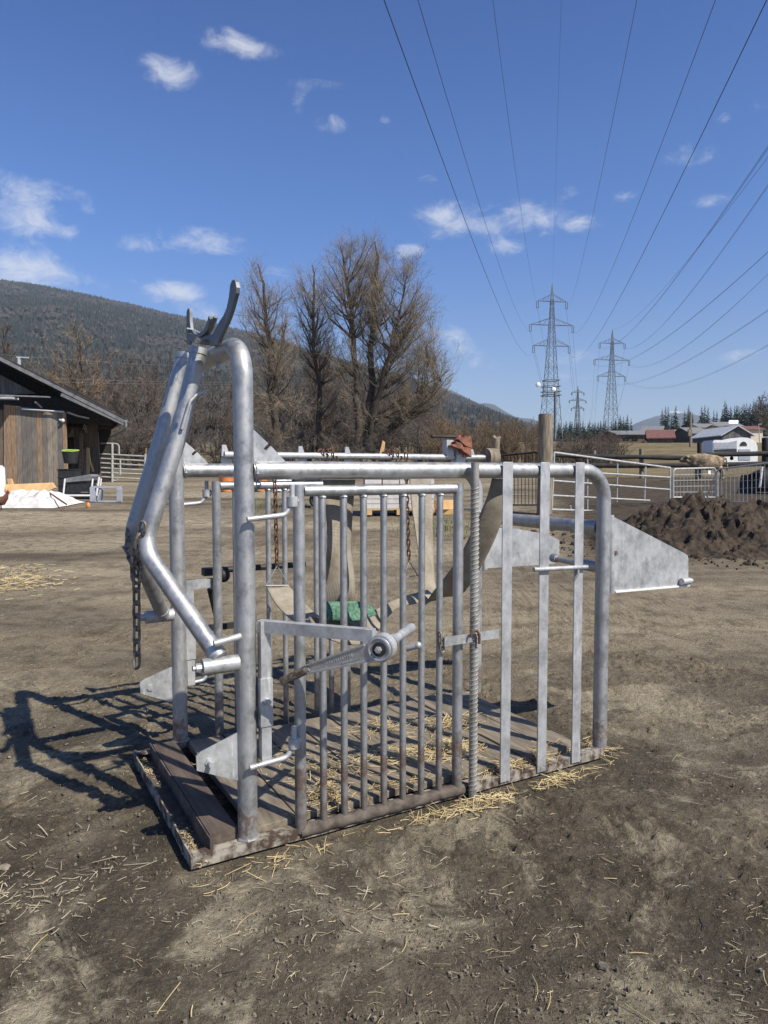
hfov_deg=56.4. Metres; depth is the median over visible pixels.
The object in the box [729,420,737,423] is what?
roof sheet
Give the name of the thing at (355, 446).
bare shrub
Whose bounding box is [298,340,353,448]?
wood tree
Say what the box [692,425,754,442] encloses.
roof
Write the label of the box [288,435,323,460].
bare shrub
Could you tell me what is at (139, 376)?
wood tree
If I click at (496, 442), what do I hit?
wooden post
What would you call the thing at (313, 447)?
bare shrub
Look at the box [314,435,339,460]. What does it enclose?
bare shrub
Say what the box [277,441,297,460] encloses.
bare shrub
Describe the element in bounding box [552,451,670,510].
tube gate
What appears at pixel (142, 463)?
bare shrub
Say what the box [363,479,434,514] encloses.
paver stack
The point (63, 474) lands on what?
crate stack
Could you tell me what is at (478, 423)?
brush
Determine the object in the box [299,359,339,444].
wood tree
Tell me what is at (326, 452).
chain wrap
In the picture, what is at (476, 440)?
brush
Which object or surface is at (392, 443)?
bare shrub
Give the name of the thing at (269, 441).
bare shrub
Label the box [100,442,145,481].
tube gate
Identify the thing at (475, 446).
brush
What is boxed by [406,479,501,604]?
sling
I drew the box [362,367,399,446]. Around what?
wood tree
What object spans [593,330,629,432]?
pylon
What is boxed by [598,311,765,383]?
power cable
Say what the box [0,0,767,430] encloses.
sky
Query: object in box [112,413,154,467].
bare shrub
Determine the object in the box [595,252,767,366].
power cable
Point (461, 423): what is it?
brush
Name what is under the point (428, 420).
wood tree
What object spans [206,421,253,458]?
bare shrub
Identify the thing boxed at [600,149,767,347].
power cable
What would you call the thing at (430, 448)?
brush
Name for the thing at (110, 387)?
wood tree
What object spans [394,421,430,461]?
bare shrub
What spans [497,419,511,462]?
brush
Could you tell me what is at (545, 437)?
wooden post
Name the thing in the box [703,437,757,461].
livestock trailer
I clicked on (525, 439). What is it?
brush
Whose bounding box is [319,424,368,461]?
bare shrub
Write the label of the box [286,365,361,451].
wood tree
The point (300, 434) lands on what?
bare shrub
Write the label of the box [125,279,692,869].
cattle crush
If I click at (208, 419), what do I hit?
wood tree
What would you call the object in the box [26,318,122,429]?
wood tree
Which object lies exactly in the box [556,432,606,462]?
bare shrub
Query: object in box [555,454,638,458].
fence rail
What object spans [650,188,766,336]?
power cable
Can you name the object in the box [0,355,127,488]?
barn
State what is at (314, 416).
wood tree
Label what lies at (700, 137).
power cable
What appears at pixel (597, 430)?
spruce
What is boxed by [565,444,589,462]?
bare shrub
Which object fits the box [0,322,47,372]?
wood tree
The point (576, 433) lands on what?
spruce
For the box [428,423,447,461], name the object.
brush
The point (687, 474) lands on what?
panel
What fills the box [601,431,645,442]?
barn
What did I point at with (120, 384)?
wood tree
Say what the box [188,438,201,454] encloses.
bare shrub
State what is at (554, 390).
pylon
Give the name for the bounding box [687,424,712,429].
house
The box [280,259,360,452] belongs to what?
bare tree
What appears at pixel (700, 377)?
power cable
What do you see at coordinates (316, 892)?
dry stalks
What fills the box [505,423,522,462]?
brush
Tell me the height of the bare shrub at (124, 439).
3.624 m
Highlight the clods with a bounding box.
[0,610,767,1023]
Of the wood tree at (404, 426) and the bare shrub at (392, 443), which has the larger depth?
the wood tree at (404, 426)
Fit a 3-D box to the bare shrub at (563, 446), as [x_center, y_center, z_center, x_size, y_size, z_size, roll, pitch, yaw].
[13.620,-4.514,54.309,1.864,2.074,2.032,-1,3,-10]
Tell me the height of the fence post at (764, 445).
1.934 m
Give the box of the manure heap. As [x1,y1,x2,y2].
[584,491,767,559]
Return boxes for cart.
[63,474,101,498]
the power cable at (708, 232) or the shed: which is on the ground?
the shed
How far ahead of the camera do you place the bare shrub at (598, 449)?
45.91 m
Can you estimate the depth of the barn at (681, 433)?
158.32 m
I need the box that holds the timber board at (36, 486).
[5,483,56,491]
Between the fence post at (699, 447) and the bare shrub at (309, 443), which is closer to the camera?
the fence post at (699, 447)
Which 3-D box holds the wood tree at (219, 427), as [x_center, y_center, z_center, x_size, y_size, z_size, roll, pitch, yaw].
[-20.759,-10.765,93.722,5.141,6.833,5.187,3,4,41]
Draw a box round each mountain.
[437,387,556,433]
[629,411,767,437]
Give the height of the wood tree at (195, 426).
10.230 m
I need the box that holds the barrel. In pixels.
[0,465,5,492]
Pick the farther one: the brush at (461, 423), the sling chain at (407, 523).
the brush at (461, 423)
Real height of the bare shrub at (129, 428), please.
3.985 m
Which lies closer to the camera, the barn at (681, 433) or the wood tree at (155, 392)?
the wood tree at (155, 392)
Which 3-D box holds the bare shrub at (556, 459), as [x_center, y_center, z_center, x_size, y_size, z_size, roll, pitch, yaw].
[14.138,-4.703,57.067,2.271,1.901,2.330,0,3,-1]
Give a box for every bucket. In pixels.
[61,449,78,463]
[218,477,233,491]
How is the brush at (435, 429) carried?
on the ground
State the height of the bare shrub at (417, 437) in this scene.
3.320 m
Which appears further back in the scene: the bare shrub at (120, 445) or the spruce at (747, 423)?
the spruce at (747, 423)
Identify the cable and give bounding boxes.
[12,355,314,372]
[384,0,526,354]
[418,1,524,326]
[493,4,536,304]
[552,23,560,279]
[572,0,636,296]
[579,0,766,356]
[583,0,715,325]
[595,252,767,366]
[596,259,759,365]
[597,312,765,385]
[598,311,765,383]
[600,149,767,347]
[605,146,767,348]
[613,157,767,329]
[626,345,766,387]
[630,274,767,367]
[641,185,767,343]
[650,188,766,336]
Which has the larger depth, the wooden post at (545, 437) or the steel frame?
the steel frame
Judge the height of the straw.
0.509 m
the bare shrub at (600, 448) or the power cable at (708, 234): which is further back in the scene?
the power cable at (708, 234)
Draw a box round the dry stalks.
[0,534,767,1023]
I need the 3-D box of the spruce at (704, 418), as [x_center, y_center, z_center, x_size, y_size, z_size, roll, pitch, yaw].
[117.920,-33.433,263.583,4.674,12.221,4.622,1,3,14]
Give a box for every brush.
[418,427,439,461]
[423,413,448,461]
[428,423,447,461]
[430,403,449,460]
[439,421,462,461]
[452,408,473,447]
[459,417,474,461]
[467,424,479,454]
[468,424,485,461]
[471,415,489,454]
[474,423,492,461]
[477,424,491,451]
[478,410,502,447]
[487,425,498,445]
[496,419,512,461]
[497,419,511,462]
[500,432,516,461]
[501,418,522,459]
[501,420,514,459]
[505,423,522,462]
[511,417,523,462]
[519,424,535,462]
[519,425,529,462]
[524,421,537,462]
[527,426,537,462]
[530,421,537,462]
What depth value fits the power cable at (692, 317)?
122.67 m
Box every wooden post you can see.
[491,435,500,478]
[537,414,552,514]
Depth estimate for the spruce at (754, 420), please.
246.32 m
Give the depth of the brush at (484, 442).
44.16 m
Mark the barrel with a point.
(2, 479)
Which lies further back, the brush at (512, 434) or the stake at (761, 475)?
the brush at (512, 434)
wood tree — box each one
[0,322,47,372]
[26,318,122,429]
[60,359,153,437]
[69,377,119,405]
[80,350,153,450]
[103,349,173,437]
[107,372,140,446]
[107,376,164,448]
[113,358,168,434]
[143,362,167,438]
[157,389,202,444]
[157,389,212,444]
[188,386,206,443]
[189,384,205,444]
[191,371,232,455]
[192,371,232,452]
[206,406,232,448]
[210,379,255,435]
[220,399,232,447]
[221,368,262,440]
[253,369,293,442]
[253,372,313,448]
[259,359,351,451]
[276,364,306,445]
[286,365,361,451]
[296,360,333,444]
[297,330,345,438]
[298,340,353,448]
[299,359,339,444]
[315,357,377,451]
[325,368,367,451]
[335,375,387,449]
[348,383,390,438]
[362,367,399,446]
[378,390,401,443]
[381,419,411,447]
[388,386,416,449]
[393,414,421,453]
[399,404,429,451]
[405,416,425,450]
[410,412,428,443]
[418,413,437,433]
[424,402,444,434]
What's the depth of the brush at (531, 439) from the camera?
44.37 m
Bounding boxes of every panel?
[501,451,537,505]
[672,467,715,497]
[716,462,767,502]
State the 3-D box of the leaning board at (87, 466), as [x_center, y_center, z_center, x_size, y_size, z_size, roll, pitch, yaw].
[-11.611,-1.839,28.136,0.144,1.407,0.660,-1,3,-18]
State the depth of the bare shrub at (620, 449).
47.77 m
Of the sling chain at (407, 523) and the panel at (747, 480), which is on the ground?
the panel at (747, 480)
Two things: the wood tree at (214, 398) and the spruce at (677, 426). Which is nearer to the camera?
the wood tree at (214, 398)
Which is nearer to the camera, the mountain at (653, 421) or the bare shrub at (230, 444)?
the bare shrub at (230, 444)
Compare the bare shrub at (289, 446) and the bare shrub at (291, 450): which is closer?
the bare shrub at (291, 450)
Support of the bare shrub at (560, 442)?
on the ground
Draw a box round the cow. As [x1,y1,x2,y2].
[737,469,767,493]
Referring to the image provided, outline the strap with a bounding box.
[308,590,435,644]
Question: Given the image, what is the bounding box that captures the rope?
[49,493,66,504]
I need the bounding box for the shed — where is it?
[645,430,675,442]
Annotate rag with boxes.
[448,435,471,456]
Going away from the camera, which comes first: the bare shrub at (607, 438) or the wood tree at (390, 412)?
the bare shrub at (607, 438)
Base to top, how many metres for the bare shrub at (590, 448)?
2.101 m
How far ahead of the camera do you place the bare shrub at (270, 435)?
60.40 m
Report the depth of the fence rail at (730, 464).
33.84 m
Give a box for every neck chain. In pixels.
[122,527,135,563]
[130,520,146,669]
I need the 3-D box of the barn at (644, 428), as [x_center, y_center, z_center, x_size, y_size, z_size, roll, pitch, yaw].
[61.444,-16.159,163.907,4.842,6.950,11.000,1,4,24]
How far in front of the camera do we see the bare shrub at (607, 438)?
53.07 m
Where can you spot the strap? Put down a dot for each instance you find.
(392, 607)
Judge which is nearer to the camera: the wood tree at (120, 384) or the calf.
the calf
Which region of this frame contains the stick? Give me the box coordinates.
[87,449,93,470]
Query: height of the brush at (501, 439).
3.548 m
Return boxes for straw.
[0,563,767,1023]
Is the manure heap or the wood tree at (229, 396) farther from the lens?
the wood tree at (229, 396)
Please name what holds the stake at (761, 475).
on the ground
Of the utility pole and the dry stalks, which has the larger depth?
the utility pole
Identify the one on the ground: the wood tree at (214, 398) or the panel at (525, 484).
the wood tree at (214, 398)
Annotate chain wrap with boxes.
[316,448,337,461]
[382,449,402,461]
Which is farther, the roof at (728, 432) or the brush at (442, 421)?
the roof at (728, 432)
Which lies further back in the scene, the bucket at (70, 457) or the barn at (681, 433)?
the barn at (681, 433)
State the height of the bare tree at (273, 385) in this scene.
14.115 m
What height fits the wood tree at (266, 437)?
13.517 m
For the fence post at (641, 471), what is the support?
on the ground
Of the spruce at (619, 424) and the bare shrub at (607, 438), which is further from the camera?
the spruce at (619, 424)
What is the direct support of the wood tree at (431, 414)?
on the ground
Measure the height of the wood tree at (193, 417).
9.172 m
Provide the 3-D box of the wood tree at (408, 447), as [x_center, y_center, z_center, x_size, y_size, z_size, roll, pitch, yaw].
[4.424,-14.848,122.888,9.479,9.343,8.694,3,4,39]
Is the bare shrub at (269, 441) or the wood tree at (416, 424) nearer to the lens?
the bare shrub at (269, 441)
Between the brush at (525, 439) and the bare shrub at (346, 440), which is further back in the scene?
the bare shrub at (346, 440)
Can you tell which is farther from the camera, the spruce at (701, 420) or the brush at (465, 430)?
the spruce at (701, 420)
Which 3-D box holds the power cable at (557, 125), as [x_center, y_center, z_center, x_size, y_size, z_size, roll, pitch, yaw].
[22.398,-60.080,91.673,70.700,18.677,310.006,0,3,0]
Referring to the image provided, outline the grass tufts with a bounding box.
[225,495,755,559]
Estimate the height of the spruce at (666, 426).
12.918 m
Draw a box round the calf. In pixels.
[679,453,727,480]
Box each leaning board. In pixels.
[78,433,83,481]
[82,449,85,481]
[86,447,89,481]
[91,447,97,482]
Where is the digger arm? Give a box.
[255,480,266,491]
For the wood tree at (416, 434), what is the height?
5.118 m
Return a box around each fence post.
[639,449,643,477]
[697,443,702,477]
[762,438,767,468]
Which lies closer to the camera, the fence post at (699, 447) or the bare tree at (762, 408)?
the fence post at (699, 447)
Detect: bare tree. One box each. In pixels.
[220,252,325,451]
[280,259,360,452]
[304,218,466,460]
[750,392,767,432]
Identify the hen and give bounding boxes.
[0,490,9,509]
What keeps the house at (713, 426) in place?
on the ground
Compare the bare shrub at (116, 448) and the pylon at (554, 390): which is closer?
the bare shrub at (116, 448)
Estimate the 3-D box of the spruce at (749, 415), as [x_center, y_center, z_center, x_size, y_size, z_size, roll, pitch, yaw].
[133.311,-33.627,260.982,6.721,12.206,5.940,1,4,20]
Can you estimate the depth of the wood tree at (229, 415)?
94.41 m
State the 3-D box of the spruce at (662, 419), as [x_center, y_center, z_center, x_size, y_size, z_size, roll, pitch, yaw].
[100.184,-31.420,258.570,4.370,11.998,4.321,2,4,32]
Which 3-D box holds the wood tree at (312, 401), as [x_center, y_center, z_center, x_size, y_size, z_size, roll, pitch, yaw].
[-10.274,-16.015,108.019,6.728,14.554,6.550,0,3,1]
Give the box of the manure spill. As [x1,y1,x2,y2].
[463,529,766,569]
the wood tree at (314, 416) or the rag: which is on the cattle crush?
the rag
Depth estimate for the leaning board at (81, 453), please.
28.14 m
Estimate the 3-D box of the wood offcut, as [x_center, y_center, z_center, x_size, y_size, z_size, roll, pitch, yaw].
[-12.496,-0.934,24.036,0.225,0.364,0.100,0,3,0]
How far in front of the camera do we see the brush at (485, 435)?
49.06 m
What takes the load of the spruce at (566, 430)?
on the ground
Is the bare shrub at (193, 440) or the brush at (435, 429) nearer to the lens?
the brush at (435, 429)
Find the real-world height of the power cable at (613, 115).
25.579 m
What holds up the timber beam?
on the ground
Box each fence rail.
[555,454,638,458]
[588,463,693,467]
[639,455,683,459]
[697,451,767,456]
[722,461,767,466]
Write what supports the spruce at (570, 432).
on the ground
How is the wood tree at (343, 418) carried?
on the ground
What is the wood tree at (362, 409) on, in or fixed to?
on the ground
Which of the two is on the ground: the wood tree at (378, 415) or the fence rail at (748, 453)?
the wood tree at (378, 415)
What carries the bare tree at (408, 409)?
on the ground
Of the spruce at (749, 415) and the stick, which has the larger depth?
the spruce at (749, 415)
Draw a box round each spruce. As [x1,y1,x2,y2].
[554,424,562,440]
[561,421,571,441]
[568,423,574,438]
[573,425,580,437]
[584,423,591,441]
[594,422,601,441]
[616,418,622,430]
[624,415,629,430]
[659,411,664,426]
[662,406,670,429]
[665,410,670,429]
[670,405,679,429]
[682,412,687,426]
[685,406,692,425]
[697,406,705,423]
[702,404,707,423]
[723,405,727,421]
[738,404,745,424]
[743,404,750,425]
[745,404,753,425]
[749,399,756,425]
[755,399,767,435]
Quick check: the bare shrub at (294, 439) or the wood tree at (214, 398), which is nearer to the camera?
the bare shrub at (294, 439)
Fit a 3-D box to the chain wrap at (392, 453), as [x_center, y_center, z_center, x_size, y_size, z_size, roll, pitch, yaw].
[0.051,-0.348,4.409,0.124,0.086,0.075,-2,4,-29]
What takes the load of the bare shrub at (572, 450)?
on the ground
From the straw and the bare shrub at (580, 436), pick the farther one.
the bare shrub at (580, 436)
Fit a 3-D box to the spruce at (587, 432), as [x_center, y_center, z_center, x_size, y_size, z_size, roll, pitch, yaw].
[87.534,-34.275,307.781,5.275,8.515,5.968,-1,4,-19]
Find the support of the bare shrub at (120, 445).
on the ground
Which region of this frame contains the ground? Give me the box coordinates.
[0,442,767,1023]
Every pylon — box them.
[529,283,573,440]
[569,387,586,427]
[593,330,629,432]
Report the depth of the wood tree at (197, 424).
117.60 m
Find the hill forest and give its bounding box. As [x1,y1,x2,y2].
[0,279,553,443]
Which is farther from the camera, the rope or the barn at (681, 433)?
the barn at (681, 433)
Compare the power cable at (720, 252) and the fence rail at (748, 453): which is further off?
the power cable at (720, 252)
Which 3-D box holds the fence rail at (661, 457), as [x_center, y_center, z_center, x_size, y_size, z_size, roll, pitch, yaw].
[13.471,-2.576,33.908,2.850,0.256,0.230,0,3,0]
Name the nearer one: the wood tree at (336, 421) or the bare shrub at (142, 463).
the bare shrub at (142, 463)
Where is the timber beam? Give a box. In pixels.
[432,500,452,514]
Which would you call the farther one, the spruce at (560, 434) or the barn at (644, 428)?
the spruce at (560, 434)
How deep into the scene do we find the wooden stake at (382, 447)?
23.91 m
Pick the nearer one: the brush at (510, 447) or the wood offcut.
the wood offcut
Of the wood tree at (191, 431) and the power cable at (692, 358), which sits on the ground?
the wood tree at (191, 431)
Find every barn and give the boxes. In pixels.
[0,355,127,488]
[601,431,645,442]
[640,426,664,442]
[673,427,703,442]
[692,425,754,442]
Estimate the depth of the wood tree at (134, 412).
72.11 m
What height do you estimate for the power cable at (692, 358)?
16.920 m
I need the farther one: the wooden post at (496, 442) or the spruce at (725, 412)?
the spruce at (725, 412)
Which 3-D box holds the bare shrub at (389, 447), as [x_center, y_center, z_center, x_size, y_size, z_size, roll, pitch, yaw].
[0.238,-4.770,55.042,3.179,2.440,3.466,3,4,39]
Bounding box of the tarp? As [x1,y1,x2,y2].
[0,489,82,507]
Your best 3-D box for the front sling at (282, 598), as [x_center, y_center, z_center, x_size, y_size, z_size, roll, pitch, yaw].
[-0.353,0.193,3.467,0.273,0.709,0.922,-2,4,-29]
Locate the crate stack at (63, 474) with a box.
[57,469,80,492]
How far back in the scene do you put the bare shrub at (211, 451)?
48.31 m
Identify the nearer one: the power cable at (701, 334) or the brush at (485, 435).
the brush at (485, 435)
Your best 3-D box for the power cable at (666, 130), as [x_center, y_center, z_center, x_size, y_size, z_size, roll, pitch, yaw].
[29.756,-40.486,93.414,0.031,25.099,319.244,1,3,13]
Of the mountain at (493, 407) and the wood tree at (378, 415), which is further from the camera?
the mountain at (493, 407)
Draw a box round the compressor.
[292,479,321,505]
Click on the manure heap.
(697, 523)
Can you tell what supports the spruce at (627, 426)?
on the ground
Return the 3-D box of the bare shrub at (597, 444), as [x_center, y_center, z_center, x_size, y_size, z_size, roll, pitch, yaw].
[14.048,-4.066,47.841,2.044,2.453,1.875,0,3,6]
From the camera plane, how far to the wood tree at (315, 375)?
109.86 m
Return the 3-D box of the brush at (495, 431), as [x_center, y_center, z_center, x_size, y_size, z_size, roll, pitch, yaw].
[7.306,-5.136,50.135,2.361,4.105,2.382,1,4,20]
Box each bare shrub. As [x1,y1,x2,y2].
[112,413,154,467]
[112,422,148,462]
[112,429,148,467]
[114,432,131,467]
[118,412,157,447]
[132,441,149,466]
[187,434,202,450]
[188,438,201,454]
[192,428,232,463]
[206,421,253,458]
[211,437,232,461]
[260,432,278,449]
[263,425,286,448]
[266,427,315,460]
[271,420,315,460]
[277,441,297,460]
[281,438,300,460]
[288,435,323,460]
[292,418,325,460]
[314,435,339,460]
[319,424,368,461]
[325,427,353,461]
[329,430,362,449]
[340,438,363,461]
[350,443,378,461]
[364,426,400,461]
[371,431,399,461]
[371,435,396,461]
[375,435,400,461]
[393,422,440,461]
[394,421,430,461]
[553,435,568,460]
[553,442,568,462]
[554,431,592,451]
[555,441,571,462]
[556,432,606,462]
[564,438,581,460]
[565,439,600,459]
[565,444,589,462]
[581,434,608,461]
[583,437,604,462]
[588,432,622,461]
[589,429,628,462]
[589,446,608,468]
[594,435,635,462]
[598,440,616,462]
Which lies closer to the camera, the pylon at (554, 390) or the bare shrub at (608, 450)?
the bare shrub at (608, 450)
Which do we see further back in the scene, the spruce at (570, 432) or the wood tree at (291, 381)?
the spruce at (570, 432)
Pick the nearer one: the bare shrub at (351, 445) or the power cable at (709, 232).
the bare shrub at (351, 445)
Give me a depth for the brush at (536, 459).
46.57 m
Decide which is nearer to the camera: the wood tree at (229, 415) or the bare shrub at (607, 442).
the bare shrub at (607, 442)
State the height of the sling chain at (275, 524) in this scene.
0.633 m
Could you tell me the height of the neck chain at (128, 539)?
0.210 m
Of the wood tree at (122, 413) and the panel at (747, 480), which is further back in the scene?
the wood tree at (122, 413)
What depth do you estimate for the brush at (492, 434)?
49.15 m
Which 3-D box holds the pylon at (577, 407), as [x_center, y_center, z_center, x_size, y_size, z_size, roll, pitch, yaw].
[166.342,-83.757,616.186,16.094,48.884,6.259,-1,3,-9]
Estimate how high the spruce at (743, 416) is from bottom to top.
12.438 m
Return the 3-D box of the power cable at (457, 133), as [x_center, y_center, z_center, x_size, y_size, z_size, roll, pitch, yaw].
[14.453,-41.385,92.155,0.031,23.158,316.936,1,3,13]
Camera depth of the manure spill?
10.82 m
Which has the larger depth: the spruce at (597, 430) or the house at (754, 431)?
the spruce at (597, 430)
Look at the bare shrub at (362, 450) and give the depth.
49.31 m
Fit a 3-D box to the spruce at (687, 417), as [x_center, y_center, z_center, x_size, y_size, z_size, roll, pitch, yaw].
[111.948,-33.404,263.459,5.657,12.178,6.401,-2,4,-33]
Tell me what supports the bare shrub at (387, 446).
on the ground
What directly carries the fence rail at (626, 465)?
attached to the fence post
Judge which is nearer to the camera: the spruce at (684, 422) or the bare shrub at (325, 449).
the bare shrub at (325, 449)
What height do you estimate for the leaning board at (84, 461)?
1.356 m
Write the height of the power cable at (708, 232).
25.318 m
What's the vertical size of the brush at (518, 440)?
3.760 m
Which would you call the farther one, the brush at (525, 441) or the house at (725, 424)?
the house at (725, 424)
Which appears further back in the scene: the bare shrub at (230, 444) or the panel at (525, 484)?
the bare shrub at (230, 444)
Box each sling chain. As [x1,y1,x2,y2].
[272,480,278,566]
[404,452,410,561]
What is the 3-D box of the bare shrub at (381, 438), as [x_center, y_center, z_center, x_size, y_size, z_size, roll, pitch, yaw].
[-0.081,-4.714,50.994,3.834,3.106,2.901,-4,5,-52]
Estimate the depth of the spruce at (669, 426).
258.14 m
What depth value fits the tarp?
19.08 m
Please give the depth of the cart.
21.74 m
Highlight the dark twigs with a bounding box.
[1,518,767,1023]
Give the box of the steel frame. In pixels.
[90,486,122,501]
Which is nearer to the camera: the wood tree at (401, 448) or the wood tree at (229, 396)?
the wood tree at (401, 448)
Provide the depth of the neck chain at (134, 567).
2.98 m
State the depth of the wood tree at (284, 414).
73.64 m
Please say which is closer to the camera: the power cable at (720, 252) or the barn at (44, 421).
the barn at (44, 421)
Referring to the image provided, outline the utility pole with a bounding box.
[687,411,691,446]
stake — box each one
[380,441,384,452]
[759,466,762,486]
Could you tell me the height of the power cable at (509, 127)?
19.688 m
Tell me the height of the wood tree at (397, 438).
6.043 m
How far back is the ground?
3.05 m
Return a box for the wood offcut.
[7,479,13,483]
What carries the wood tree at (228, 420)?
on the ground
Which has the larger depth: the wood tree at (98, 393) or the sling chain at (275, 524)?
the wood tree at (98, 393)
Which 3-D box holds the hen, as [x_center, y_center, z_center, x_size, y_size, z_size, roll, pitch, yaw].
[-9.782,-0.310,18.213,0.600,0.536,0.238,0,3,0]
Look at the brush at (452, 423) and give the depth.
43.15 m
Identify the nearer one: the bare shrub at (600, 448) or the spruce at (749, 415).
the bare shrub at (600, 448)
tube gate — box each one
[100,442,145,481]
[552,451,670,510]
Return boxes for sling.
[265,480,376,622]
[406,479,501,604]
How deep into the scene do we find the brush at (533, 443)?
47.67 m
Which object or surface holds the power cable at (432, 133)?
attached to the pylon at (554, 390)
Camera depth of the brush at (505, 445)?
47.84 m
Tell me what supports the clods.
on the ground
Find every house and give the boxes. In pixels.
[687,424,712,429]
[706,422,743,426]
[706,425,723,428]
[741,426,765,442]
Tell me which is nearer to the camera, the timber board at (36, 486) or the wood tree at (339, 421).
the timber board at (36, 486)
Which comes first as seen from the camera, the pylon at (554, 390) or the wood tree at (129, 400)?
the wood tree at (129, 400)
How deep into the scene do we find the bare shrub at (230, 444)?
48.55 m
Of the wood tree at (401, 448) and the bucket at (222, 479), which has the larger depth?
the wood tree at (401, 448)
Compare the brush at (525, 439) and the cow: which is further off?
the brush at (525, 439)
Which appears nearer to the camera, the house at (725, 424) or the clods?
the clods
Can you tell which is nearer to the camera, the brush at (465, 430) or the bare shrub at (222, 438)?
the brush at (465, 430)
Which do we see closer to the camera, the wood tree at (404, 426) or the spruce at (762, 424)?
the wood tree at (404, 426)
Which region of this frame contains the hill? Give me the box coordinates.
[0,285,556,443]

